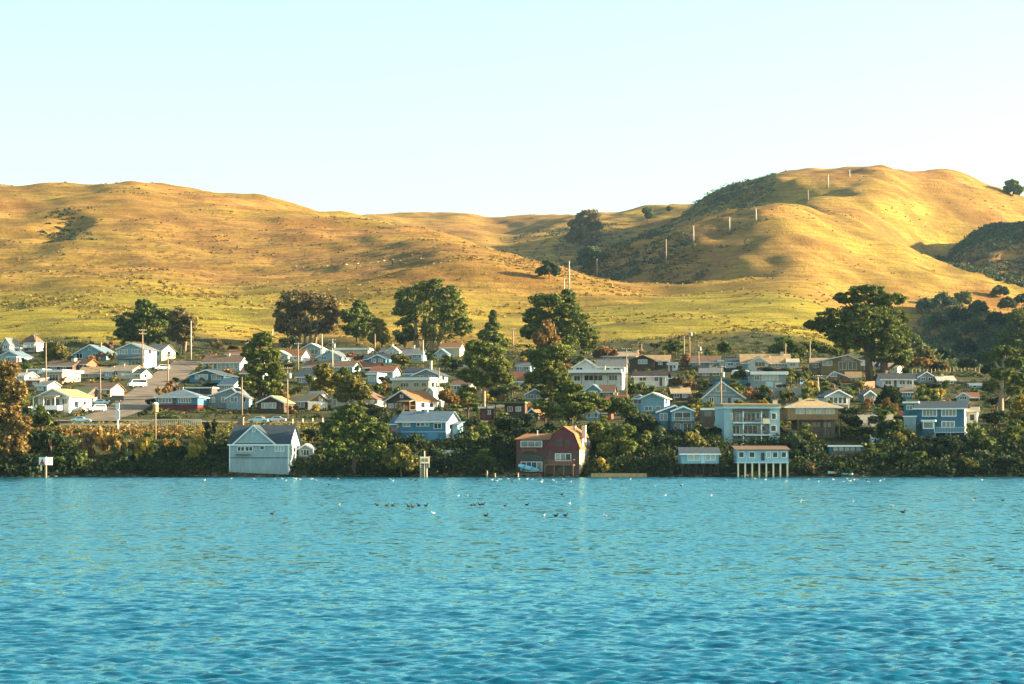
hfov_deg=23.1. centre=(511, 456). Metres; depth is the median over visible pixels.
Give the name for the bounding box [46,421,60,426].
shrub
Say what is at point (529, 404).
shrub
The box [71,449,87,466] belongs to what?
shrub
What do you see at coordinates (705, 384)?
dense tree
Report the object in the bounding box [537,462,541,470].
window
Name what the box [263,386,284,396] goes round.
broadleaf tree
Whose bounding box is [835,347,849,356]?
shrub
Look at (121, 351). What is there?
window
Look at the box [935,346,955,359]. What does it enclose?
ravine tree
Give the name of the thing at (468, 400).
pine tree
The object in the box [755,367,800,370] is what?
shrub
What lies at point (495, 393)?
dense tree
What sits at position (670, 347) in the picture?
broadleaf tree
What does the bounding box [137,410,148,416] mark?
shrub
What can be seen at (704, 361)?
house
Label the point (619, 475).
sea wall
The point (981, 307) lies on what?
ravine tree
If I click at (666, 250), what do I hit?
utility pole
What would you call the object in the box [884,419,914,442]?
cypress tree
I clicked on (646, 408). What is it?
window
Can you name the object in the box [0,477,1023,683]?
water
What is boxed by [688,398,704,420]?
pine tree
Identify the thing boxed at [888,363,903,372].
house
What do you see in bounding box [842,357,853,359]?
window
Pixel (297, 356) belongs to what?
utility pole
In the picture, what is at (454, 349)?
house
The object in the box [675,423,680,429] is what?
window
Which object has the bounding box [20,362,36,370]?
shrub
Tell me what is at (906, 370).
dense tree
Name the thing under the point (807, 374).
shrub
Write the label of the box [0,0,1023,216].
sky
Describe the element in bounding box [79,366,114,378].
house
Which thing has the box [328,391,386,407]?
house
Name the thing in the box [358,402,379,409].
dense tree
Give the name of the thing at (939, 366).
ravine tree
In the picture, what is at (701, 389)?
shrub
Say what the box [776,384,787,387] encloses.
dense tree
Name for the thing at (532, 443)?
window
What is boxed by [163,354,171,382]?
utility pole
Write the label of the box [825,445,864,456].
boathouse
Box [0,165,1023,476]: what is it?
terrain
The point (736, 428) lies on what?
window
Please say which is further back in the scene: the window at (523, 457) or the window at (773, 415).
the window at (773, 415)
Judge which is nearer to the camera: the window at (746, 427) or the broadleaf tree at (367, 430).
the broadleaf tree at (367, 430)
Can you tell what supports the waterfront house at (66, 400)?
on the terrain
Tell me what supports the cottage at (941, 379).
on the terrain
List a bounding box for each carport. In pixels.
[27,369,50,373]
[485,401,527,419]
[668,377,684,383]
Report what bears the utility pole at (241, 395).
on the terrain
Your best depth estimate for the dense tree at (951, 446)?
505.70 m
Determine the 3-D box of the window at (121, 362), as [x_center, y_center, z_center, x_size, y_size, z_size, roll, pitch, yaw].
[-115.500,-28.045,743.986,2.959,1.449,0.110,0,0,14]
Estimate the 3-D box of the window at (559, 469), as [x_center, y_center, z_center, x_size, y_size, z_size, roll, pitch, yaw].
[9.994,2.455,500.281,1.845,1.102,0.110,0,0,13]
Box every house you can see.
[0,350,33,362]
[18,388,95,412]
[22,334,44,351]
[39,370,83,383]
[47,360,80,369]
[71,343,117,359]
[71,358,99,369]
[75,387,96,398]
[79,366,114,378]
[84,383,125,397]
[110,363,142,379]
[114,343,158,367]
[126,368,153,379]
[150,344,176,360]
[153,387,210,410]
[186,369,237,382]
[201,353,248,371]
[207,387,254,409]
[217,378,239,390]
[225,342,248,354]
[227,417,301,474]
[238,367,268,380]
[255,395,295,412]
[278,349,310,361]
[288,391,330,409]
[294,370,315,384]
[300,343,327,355]
[302,360,362,371]
[316,350,349,360]
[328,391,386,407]
[334,348,373,353]
[360,361,383,370]
[363,354,392,362]
[368,366,401,377]
[378,344,419,358]
[383,390,439,410]
[389,410,464,442]
[390,377,440,390]
[402,361,448,382]
[434,343,464,358]
[450,379,475,392]
[508,371,531,389]
[512,425,591,475]
[568,359,629,390]
[590,350,639,359]
[605,393,628,402]
[628,355,671,371]
[631,371,670,386]
[632,392,671,411]
[650,405,695,433]
[668,386,691,400]
[690,355,725,366]
[698,365,722,377]
[700,381,745,404]
[713,400,780,443]
[724,355,740,367]
[739,352,799,370]
[746,371,787,388]
[780,398,842,437]
[809,354,862,374]
[816,389,852,407]
[860,360,879,371]
[873,373,916,388]
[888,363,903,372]
[902,401,979,441]
[914,371,933,382]
[955,392,979,400]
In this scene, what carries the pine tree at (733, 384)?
on the terrain
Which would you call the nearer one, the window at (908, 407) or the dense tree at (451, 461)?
the dense tree at (451, 461)
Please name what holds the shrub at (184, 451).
on the terrain
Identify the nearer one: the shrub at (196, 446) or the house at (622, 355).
the shrub at (196, 446)
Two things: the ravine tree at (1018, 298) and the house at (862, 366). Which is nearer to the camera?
the house at (862, 366)
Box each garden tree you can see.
[101,393,110,400]
[109,375,116,382]
[563,356,571,364]
[704,348,718,355]
[852,378,865,392]
[892,431,907,444]
[959,457,979,473]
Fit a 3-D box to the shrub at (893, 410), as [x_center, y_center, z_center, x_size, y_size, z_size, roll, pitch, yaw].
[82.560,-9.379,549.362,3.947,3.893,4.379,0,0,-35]
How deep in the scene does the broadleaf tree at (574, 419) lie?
540.10 m
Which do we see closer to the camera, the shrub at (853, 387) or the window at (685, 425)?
the window at (685, 425)
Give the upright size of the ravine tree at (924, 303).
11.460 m
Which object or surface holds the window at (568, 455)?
in the waterfront house at (563, 450)
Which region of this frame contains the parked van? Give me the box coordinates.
[127,379,146,386]
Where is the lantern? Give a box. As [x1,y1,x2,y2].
[153,402,157,411]
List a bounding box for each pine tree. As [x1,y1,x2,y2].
[250,388,258,400]
[391,278,475,349]
[440,355,451,371]
[454,339,516,406]
[457,391,483,417]
[502,380,522,396]
[519,289,600,350]
[522,380,530,391]
[523,343,577,401]
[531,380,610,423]
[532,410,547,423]
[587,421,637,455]
[599,415,609,423]
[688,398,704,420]
[727,379,746,389]
[786,368,796,386]
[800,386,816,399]
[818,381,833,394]
[874,404,882,412]
[919,396,930,400]
[930,395,938,400]
[980,345,1023,412]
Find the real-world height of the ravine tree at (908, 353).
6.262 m
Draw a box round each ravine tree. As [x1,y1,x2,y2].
[902,350,913,357]
[904,332,923,351]
[913,345,934,358]
[915,297,937,309]
[925,311,949,325]
[929,362,946,372]
[931,291,955,305]
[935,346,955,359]
[937,328,961,341]
[948,306,971,322]
[952,337,978,352]
[953,290,972,304]
[957,358,979,370]
[961,318,987,333]
[967,300,989,312]
[980,363,997,375]
[984,311,1006,324]
[990,284,1009,295]
[996,296,1017,308]
[1013,293,1023,302]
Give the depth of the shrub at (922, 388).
636.21 m
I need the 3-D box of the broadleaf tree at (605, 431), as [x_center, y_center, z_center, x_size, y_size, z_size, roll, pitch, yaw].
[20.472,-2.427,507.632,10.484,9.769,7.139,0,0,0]
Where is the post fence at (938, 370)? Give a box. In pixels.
[888,368,975,372]
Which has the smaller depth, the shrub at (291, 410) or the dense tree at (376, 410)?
the dense tree at (376, 410)
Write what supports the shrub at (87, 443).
on the terrain
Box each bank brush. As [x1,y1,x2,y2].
[29,420,328,440]
[57,421,213,441]
[301,421,1023,468]
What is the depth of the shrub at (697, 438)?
511.10 m
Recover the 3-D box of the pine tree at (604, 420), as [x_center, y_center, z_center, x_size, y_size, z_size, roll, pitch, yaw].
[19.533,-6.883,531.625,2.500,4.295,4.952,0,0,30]
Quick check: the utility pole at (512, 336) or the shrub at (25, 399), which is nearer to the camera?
the shrub at (25, 399)
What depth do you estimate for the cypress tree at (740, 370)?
689.85 m
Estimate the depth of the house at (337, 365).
740.81 m
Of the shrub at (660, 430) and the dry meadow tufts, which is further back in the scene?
the dry meadow tufts
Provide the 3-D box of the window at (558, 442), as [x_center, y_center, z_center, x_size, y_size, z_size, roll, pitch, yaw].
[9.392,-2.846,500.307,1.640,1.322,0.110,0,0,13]
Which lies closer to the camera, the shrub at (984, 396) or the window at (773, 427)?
the window at (773, 427)
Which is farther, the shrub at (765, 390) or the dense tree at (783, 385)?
the dense tree at (783, 385)
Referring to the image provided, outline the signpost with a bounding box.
[115,403,119,429]
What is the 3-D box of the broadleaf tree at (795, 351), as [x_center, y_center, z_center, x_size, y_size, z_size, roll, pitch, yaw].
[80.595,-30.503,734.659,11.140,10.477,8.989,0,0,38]
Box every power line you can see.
[478,350,620,368]
[627,349,715,367]
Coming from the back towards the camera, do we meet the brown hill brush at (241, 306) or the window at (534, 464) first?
the brown hill brush at (241, 306)
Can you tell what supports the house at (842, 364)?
on the terrain
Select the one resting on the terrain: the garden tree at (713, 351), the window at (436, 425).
the garden tree at (713, 351)
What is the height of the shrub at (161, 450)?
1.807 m
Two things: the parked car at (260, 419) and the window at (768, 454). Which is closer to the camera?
the window at (768, 454)
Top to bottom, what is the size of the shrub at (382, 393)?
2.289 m
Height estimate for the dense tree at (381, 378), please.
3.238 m
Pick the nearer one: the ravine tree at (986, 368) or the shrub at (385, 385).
the shrub at (385, 385)
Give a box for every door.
[200,389,209,393]
[427,433,437,439]
[701,455,704,462]
[706,418,709,426]
[761,453,764,460]
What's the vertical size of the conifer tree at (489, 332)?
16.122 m
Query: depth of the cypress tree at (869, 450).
504.43 m
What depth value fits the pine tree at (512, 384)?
650.42 m
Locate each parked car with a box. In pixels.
[70,417,91,422]
[86,404,106,411]
[93,399,108,404]
[105,395,123,401]
[154,364,169,370]
[248,417,267,422]
[267,416,286,422]
[897,411,903,415]
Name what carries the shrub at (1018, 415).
on the terrain
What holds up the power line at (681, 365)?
attached to the utility pole at (626, 368)
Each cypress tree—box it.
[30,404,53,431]
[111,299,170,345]
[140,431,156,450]
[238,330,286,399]
[310,446,326,460]
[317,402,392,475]
[338,299,375,341]
[449,404,463,416]
[456,384,467,393]
[467,448,495,469]
[486,412,507,425]
[521,344,533,353]
[571,351,588,363]
[635,434,653,452]
[734,365,745,379]
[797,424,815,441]
[802,284,912,381]
[802,340,844,356]
[854,442,889,465]
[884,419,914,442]
[995,307,1023,356]
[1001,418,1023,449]
[1004,396,1012,409]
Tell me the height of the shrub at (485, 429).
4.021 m
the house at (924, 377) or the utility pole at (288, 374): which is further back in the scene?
the house at (924, 377)
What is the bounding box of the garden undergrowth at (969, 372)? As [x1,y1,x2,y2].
[0,328,1023,426]
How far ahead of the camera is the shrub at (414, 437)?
511.74 m
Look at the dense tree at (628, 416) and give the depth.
533.90 m
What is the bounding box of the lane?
[455,405,504,411]
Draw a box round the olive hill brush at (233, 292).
[0,169,1013,366]
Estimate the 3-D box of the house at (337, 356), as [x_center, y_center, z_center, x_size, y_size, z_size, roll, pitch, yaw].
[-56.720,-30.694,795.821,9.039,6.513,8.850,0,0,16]
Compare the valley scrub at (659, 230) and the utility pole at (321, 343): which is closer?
the utility pole at (321, 343)
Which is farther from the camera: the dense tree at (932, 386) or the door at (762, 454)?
the dense tree at (932, 386)
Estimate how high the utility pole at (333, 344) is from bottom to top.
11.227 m
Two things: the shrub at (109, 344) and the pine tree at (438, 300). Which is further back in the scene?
the pine tree at (438, 300)
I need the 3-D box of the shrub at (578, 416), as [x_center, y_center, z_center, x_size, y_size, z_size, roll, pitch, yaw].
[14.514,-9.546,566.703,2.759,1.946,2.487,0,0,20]
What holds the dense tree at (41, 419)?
on the terrain
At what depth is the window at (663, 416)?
530.79 m
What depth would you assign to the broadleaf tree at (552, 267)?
1142.06 m
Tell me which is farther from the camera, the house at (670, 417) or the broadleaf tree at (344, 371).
the broadleaf tree at (344, 371)
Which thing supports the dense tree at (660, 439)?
on the terrain
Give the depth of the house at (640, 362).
747.06 m
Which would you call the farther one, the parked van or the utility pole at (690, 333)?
the utility pole at (690, 333)
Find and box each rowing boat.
[518,464,538,471]
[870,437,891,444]
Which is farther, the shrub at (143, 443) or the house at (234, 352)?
the house at (234, 352)
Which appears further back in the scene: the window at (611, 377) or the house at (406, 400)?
the window at (611, 377)
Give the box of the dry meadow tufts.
[0,250,865,345]
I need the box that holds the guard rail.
[60,424,129,429]
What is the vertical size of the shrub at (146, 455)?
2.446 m
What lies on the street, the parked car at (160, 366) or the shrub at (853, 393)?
the parked car at (160, 366)
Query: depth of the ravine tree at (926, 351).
851.33 m
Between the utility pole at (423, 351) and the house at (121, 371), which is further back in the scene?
the utility pole at (423, 351)
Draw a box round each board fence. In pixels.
[81,397,96,412]
[712,378,747,385]
[759,387,810,396]
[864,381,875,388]
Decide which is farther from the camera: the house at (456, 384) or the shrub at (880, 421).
the house at (456, 384)
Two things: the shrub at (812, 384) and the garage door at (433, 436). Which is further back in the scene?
the shrub at (812, 384)
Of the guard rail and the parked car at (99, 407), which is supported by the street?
the parked car at (99, 407)
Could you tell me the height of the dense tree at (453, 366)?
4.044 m
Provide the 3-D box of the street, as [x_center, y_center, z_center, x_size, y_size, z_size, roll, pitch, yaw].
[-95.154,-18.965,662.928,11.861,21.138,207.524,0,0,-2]
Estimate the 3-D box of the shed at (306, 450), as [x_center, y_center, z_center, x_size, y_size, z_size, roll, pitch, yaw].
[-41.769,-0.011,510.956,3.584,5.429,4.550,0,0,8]
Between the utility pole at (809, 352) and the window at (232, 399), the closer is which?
the window at (232, 399)
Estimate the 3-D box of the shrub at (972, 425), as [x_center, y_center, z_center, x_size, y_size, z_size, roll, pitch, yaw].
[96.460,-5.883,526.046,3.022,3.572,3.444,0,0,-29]
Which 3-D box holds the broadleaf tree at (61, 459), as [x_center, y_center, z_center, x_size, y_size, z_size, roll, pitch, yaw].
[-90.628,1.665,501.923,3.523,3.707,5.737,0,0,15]
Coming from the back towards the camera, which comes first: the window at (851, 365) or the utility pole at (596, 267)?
the utility pole at (596, 267)
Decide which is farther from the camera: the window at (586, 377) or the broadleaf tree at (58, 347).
the broadleaf tree at (58, 347)
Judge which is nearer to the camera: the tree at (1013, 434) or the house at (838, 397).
the tree at (1013, 434)
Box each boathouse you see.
[675,447,720,475]
[731,446,790,476]
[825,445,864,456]
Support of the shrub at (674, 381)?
on the terrain
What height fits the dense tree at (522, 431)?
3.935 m
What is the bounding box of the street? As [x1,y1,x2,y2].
[83,361,202,418]
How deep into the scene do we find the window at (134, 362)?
743.08 m
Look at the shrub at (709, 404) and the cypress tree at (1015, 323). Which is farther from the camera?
the cypress tree at (1015, 323)
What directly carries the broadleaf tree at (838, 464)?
on the terrain
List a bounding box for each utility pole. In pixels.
[34,334,37,351]
[45,342,46,380]
[100,369,100,398]
[139,329,146,366]
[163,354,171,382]
[190,321,191,359]
[241,377,242,414]
[283,367,292,417]
[294,343,298,369]
[321,334,322,353]
[328,339,335,373]
[374,334,375,353]
[422,340,423,361]
[438,368,439,405]
[510,328,514,344]
[568,261,569,288]
[596,259,597,276]
[622,348,630,395]
[665,239,666,261]
[683,336,684,355]
[689,328,692,355]
[695,342,700,366]
[716,366,725,402]
[809,341,810,370]
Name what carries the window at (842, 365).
in the house at (842, 364)
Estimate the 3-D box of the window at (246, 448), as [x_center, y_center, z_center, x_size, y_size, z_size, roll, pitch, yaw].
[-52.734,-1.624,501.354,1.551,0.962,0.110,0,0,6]
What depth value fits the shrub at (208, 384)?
664.13 m
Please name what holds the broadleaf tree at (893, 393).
on the terrain
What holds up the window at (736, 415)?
in the house at (735, 420)
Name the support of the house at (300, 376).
on the terrain
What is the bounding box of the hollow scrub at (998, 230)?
[933,221,1023,287]
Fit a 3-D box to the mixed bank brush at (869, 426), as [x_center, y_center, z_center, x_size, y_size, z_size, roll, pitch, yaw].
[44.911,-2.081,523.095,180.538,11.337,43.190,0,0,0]
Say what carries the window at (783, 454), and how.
in the boathouse at (755, 455)
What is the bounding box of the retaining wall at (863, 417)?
[857,414,892,426]
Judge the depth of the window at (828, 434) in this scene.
524.61 m
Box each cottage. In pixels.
[1,337,20,350]
[14,370,39,380]
[365,373,386,383]
[409,350,426,360]
[426,387,443,403]
[515,359,534,371]
[524,388,546,401]
[826,371,861,381]
[899,385,913,398]
[933,374,956,385]
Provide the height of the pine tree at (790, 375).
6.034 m
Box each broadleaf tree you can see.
[0,359,32,463]
[40,341,68,361]
[53,456,68,469]
[195,364,202,370]
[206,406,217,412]
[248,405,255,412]
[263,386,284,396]
[305,374,313,387]
[311,363,340,398]
[332,374,372,402]
[336,367,352,376]
[367,317,392,347]
[380,443,419,476]
[384,408,403,423]
[390,353,411,367]
[424,352,434,363]
[437,388,460,405]
[493,413,536,431]
[496,419,515,432]
[535,258,560,275]
[565,413,575,422]
[576,245,606,269]
[592,345,618,358]
[602,396,640,419]
[628,414,667,438]
[640,386,656,395]
[642,206,652,218]
[662,339,682,354]
[695,392,702,402]
[716,340,732,354]
[765,336,808,363]
[832,462,844,469]
[868,410,890,423]
[874,384,905,408]
[880,397,898,410]
[898,451,927,468]
[941,380,949,389]
[968,428,1001,451]
[1002,178,1023,195]
[1007,395,1023,419]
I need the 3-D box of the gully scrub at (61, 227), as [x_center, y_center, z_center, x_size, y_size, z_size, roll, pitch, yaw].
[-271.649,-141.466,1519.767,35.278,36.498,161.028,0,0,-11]
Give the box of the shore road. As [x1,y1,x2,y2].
[54,419,496,422]
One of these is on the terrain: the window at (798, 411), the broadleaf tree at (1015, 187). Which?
the broadleaf tree at (1015, 187)
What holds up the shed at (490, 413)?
on the terrain
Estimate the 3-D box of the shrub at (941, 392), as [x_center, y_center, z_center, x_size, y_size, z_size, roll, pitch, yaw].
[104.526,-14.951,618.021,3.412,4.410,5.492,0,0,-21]
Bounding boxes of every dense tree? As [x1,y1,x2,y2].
[17,453,42,465]
[30,432,39,441]
[36,413,54,432]
[38,429,65,456]
[145,398,155,408]
[228,345,239,349]
[278,336,298,348]
[284,363,294,372]
[301,429,319,441]
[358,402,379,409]
[365,407,387,415]
[373,412,390,422]
[378,376,386,380]
[394,335,412,347]
[433,457,458,470]
[448,363,459,372]
[462,418,480,429]
[488,388,505,400]
[489,433,506,448]
[507,418,524,436]
[510,427,530,436]
[519,384,536,390]
[528,427,547,433]
[557,382,575,394]
[622,419,631,424]
[624,414,637,419]
[649,343,661,351]
[654,435,672,445]
[669,397,675,404]
[703,382,714,387]
[708,427,721,434]
[737,371,747,379]
[755,392,768,399]
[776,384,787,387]
[784,392,794,401]
[793,372,802,385]
[838,414,845,423]
[846,408,860,414]
[849,427,873,434]
[886,422,903,430]
[900,367,911,372]
[924,436,944,441]
[925,383,942,389]
[933,439,965,461]
[978,410,1009,426]
[985,396,1005,408]
[988,413,1003,427]
[993,456,1023,473]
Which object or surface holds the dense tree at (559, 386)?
on the terrain
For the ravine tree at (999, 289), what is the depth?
1680.04 m
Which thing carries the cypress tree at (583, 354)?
on the terrain
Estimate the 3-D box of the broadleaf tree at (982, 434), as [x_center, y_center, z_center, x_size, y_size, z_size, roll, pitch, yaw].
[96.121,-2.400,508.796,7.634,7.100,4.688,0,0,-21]
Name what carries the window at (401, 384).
in the house at (415, 383)
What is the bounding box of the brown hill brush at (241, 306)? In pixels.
[0,172,999,329]
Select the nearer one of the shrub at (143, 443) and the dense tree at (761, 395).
the shrub at (143, 443)
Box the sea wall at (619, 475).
[591,473,646,476]
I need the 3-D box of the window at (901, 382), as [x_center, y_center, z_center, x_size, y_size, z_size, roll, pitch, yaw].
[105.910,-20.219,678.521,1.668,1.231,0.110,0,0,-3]
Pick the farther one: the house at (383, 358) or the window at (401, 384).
the house at (383, 358)
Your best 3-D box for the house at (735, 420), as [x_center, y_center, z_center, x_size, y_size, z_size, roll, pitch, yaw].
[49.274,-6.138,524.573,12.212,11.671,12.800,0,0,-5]
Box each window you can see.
[42,399,50,404]
[49,374,58,380]
[52,399,59,404]
[62,398,67,403]
[68,374,73,379]
[74,401,78,407]
[76,353,82,357]
[119,349,126,353]
[119,360,127,364]
[132,349,140,353]
[132,360,138,364]
[158,398,171,402]
[178,398,190,402]
[195,374,207,378]
[211,375,220,379]
[230,397,237,401]
[237,447,244,450]
[245,447,252,450]
[261,403,267,407]
[269,403,275,407]
[275,446,283,450]
[296,402,304,406]
[300,450,308,455]
[311,349,317,353]
[332,399,336,405]
[369,376,374,380]
[400,383,408,386]
[420,402,424,407]
[434,423,441,428]
[521,441,527,446]
[521,455,530,459]
[528,441,534,446]
[531,455,541,459]
[531,462,536,467]
[535,441,541,446]
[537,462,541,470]
[555,439,562,445]
[555,453,559,460]
[557,467,566,471]
[560,453,565,460]
[565,439,569,445]
[565,453,570,460]
[574,376,579,380]
[584,375,602,380]
[609,375,617,380]
[638,359,646,363]
[644,406,651,410]
[660,413,667,420]
[675,412,690,419]
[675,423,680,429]
[683,423,691,431]
[688,455,699,460]
[704,411,711,416]
[705,455,714,460]
[733,412,739,421]
[733,425,739,433]
[739,452,743,457]
[742,413,755,421]
[744,425,757,433]
[749,452,754,457]
[755,362,764,366]
[762,375,777,379]
[766,452,770,457]
[771,413,775,419]
[771,425,775,431]
[772,364,783,366]
[772,452,777,457]
[781,452,786,457]
[796,408,804,413]
[806,409,814,413]
[812,421,820,427]
[816,409,823,413]
[822,361,831,365]
[822,432,830,437]
[823,421,831,427]
[825,409,833,413]
[830,372,836,376]
[839,362,846,369]
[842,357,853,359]
[848,362,856,369]
[885,380,890,384]
[899,380,904,384]
[906,405,912,409]
[922,409,936,416]
[923,422,933,428]
[941,409,955,416]
[941,421,954,427]
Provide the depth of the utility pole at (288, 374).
568.34 m
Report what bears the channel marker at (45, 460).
in the water
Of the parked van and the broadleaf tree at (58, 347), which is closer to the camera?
the parked van
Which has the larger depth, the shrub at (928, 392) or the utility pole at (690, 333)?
the utility pole at (690, 333)
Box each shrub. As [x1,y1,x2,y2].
[12,392,30,404]
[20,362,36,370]
[22,406,34,415]
[24,434,36,448]
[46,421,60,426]
[48,409,60,415]
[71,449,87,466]
[77,433,95,457]
[92,426,120,452]
[96,351,103,360]
[104,340,114,348]
[105,352,116,360]
[110,435,133,458]
[113,436,137,451]
[132,437,154,460]
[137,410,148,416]
[138,453,152,462]
[150,415,190,423]
[155,385,172,394]
[157,446,165,452]
[161,438,181,452]
[164,380,179,390]
[172,445,187,457]
[184,434,206,460]
[199,381,218,386]
[203,419,218,441]
[209,338,223,349]
[210,443,221,458]
[221,369,233,373]
[274,373,286,379]
[284,392,293,398]
[286,405,299,413]
[288,386,300,394]
[311,404,320,411]
[344,352,363,360]
[369,382,382,393]
[374,381,388,389]
[380,390,388,397]
[401,432,421,448]
[421,406,442,410]
[432,448,445,457]
[446,356,461,364]
[462,430,479,448]
[472,407,479,412]
[479,422,492,436]
[486,393,495,401]
[498,395,505,400]
[526,401,532,411]
[544,420,557,433]
[574,413,582,418]
[589,433,597,444]
[596,457,610,472]
[625,381,644,395]
[642,386,660,392]
[644,430,651,440]
[651,424,666,438]
[659,350,667,354]
[670,377,683,384]
[680,353,689,366]
[681,381,697,387]
[683,429,707,446]
[684,369,696,379]
[686,393,700,403]
[691,404,699,417]
[698,385,704,392]
[702,401,713,407]
[731,371,739,379]
[743,386,759,401]
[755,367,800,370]
[758,386,771,402]
[759,398,767,403]
[779,390,787,400]
[785,429,808,445]
[788,441,813,458]
[799,379,817,393]
[801,366,808,371]
[803,371,811,378]
[805,462,817,473]
[834,379,841,388]
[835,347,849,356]
[841,407,860,414]
[841,415,861,426]
[843,389,856,397]
[851,381,863,391]
[860,397,873,409]
[875,420,895,430]
[877,422,887,435]
[879,432,896,442]
[884,405,897,418]
[891,450,911,463]
[915,384,930,398]
[919,443,947,460]
[924,387,937,398]
[931,388,943,395]
[966,421,978,432]
[966,450,994,458]
[980,394,987,400]
[1004,376,1010,388]
[1009,409,1023,423]
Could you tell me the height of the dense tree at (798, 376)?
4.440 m
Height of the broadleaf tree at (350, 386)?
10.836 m
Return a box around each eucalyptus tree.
[166,305,197,351]
[272,288,341,343]
[531,319,561,351]
[564,209,603,249]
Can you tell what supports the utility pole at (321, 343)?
on the terrain
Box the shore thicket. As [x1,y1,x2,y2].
[0,421,1023,476]
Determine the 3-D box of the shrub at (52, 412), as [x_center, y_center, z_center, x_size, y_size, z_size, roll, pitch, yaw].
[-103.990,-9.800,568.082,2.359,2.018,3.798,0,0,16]
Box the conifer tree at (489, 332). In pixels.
[476,309,511,347]
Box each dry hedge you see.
[905,357,932,369]
[923,358,948,367]
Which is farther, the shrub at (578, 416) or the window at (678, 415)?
the shrub at (578, 416)
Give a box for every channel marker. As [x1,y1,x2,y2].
[39,456,52,476]
[420,451,429,476]
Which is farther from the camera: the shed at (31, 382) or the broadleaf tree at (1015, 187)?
the broadleaf tree at (1015, 187)
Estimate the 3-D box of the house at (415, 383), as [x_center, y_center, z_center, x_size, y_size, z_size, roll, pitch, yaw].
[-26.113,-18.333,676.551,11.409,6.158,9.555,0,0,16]
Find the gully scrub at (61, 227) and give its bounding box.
[37,207,96,242]
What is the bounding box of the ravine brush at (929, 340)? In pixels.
[904,295,1023,369]
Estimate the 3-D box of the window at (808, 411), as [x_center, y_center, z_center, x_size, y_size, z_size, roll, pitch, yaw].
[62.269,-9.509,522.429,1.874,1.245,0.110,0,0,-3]
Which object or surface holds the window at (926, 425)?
in the house at (941, 418)
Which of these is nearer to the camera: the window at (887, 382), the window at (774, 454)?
the window at (774, 454)
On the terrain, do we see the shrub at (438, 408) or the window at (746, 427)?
the shrub at (438, 408)
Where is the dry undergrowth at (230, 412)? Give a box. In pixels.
[14,329,1007,420]
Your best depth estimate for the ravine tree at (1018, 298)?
1679.51 m
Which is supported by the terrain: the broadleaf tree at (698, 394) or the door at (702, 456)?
the broadleaf tree at (698, 394)
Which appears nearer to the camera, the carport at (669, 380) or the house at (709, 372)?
the carport at (669, 380)
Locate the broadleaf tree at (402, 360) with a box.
[390,353,411,367]
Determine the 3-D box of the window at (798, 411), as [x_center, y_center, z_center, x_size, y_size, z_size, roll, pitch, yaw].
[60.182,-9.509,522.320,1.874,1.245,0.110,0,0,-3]
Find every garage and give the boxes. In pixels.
[185,387,218,393]
[584,384,617,395]
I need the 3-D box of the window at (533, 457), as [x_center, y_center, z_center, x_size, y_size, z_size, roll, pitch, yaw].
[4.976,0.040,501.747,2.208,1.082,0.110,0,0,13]
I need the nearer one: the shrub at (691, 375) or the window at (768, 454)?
the window at (768, 454)
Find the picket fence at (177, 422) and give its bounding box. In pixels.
[152,419,200,428]
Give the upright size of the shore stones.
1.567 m
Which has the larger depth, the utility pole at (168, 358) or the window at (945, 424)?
the utility pole at (168, 358)
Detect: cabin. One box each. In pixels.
[527,408,550,420]
[583,408,615,419]
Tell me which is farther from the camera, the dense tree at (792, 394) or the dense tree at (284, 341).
the dense tree at (284, 341)
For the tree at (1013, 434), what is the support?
on the terrain
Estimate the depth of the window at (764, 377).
663.01 m
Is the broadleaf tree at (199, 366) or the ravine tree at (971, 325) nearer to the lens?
the broadleaf tree at (199, 366)
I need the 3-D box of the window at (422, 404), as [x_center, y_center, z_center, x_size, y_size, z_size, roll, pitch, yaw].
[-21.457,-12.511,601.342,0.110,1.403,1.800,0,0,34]
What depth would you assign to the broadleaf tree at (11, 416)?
503.38 m
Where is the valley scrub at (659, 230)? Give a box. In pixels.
[497,173,778,284]
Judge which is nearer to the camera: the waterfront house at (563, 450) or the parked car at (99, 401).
the waterfront house at (563, 450)
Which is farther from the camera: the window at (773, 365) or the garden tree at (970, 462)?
the window at (773, 365)
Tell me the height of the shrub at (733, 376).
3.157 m
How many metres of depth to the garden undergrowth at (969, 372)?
737.39 m
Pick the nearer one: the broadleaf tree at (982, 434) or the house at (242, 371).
the broadleaf tree at (982, 434)
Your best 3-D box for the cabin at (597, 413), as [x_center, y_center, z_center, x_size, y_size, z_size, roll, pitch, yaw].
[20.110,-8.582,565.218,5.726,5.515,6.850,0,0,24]
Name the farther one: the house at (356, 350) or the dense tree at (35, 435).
the house at (356, 350)
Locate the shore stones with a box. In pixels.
[1,471,1015,476]
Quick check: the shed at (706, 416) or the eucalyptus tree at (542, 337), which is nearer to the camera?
the shed at (706, 416)
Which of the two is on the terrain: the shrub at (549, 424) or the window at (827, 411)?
the shrub at (549, 424)
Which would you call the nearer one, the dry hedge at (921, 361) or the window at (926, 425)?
the window at (926, 425)
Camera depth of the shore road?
553.62 m
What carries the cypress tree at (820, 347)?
on the terrain
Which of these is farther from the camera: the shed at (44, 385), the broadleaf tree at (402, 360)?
the broadleaf tree at (402, 360)
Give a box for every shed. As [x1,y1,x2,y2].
[12,347,24,351]
[24,377,48,386]
[34,381,61,390]
[297,444,317,457]
[478,407,494,419]
[667,362,678,370]
[698,408,713,426]
[857,390,876,402]
[965,383,981,387]
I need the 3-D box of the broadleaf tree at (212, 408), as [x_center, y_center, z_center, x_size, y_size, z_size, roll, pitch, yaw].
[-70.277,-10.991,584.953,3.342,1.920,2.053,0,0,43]
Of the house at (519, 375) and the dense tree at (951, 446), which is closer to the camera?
the dense tree at (951, 446)
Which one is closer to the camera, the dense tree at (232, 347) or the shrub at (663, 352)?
the shrub at (663, 352)

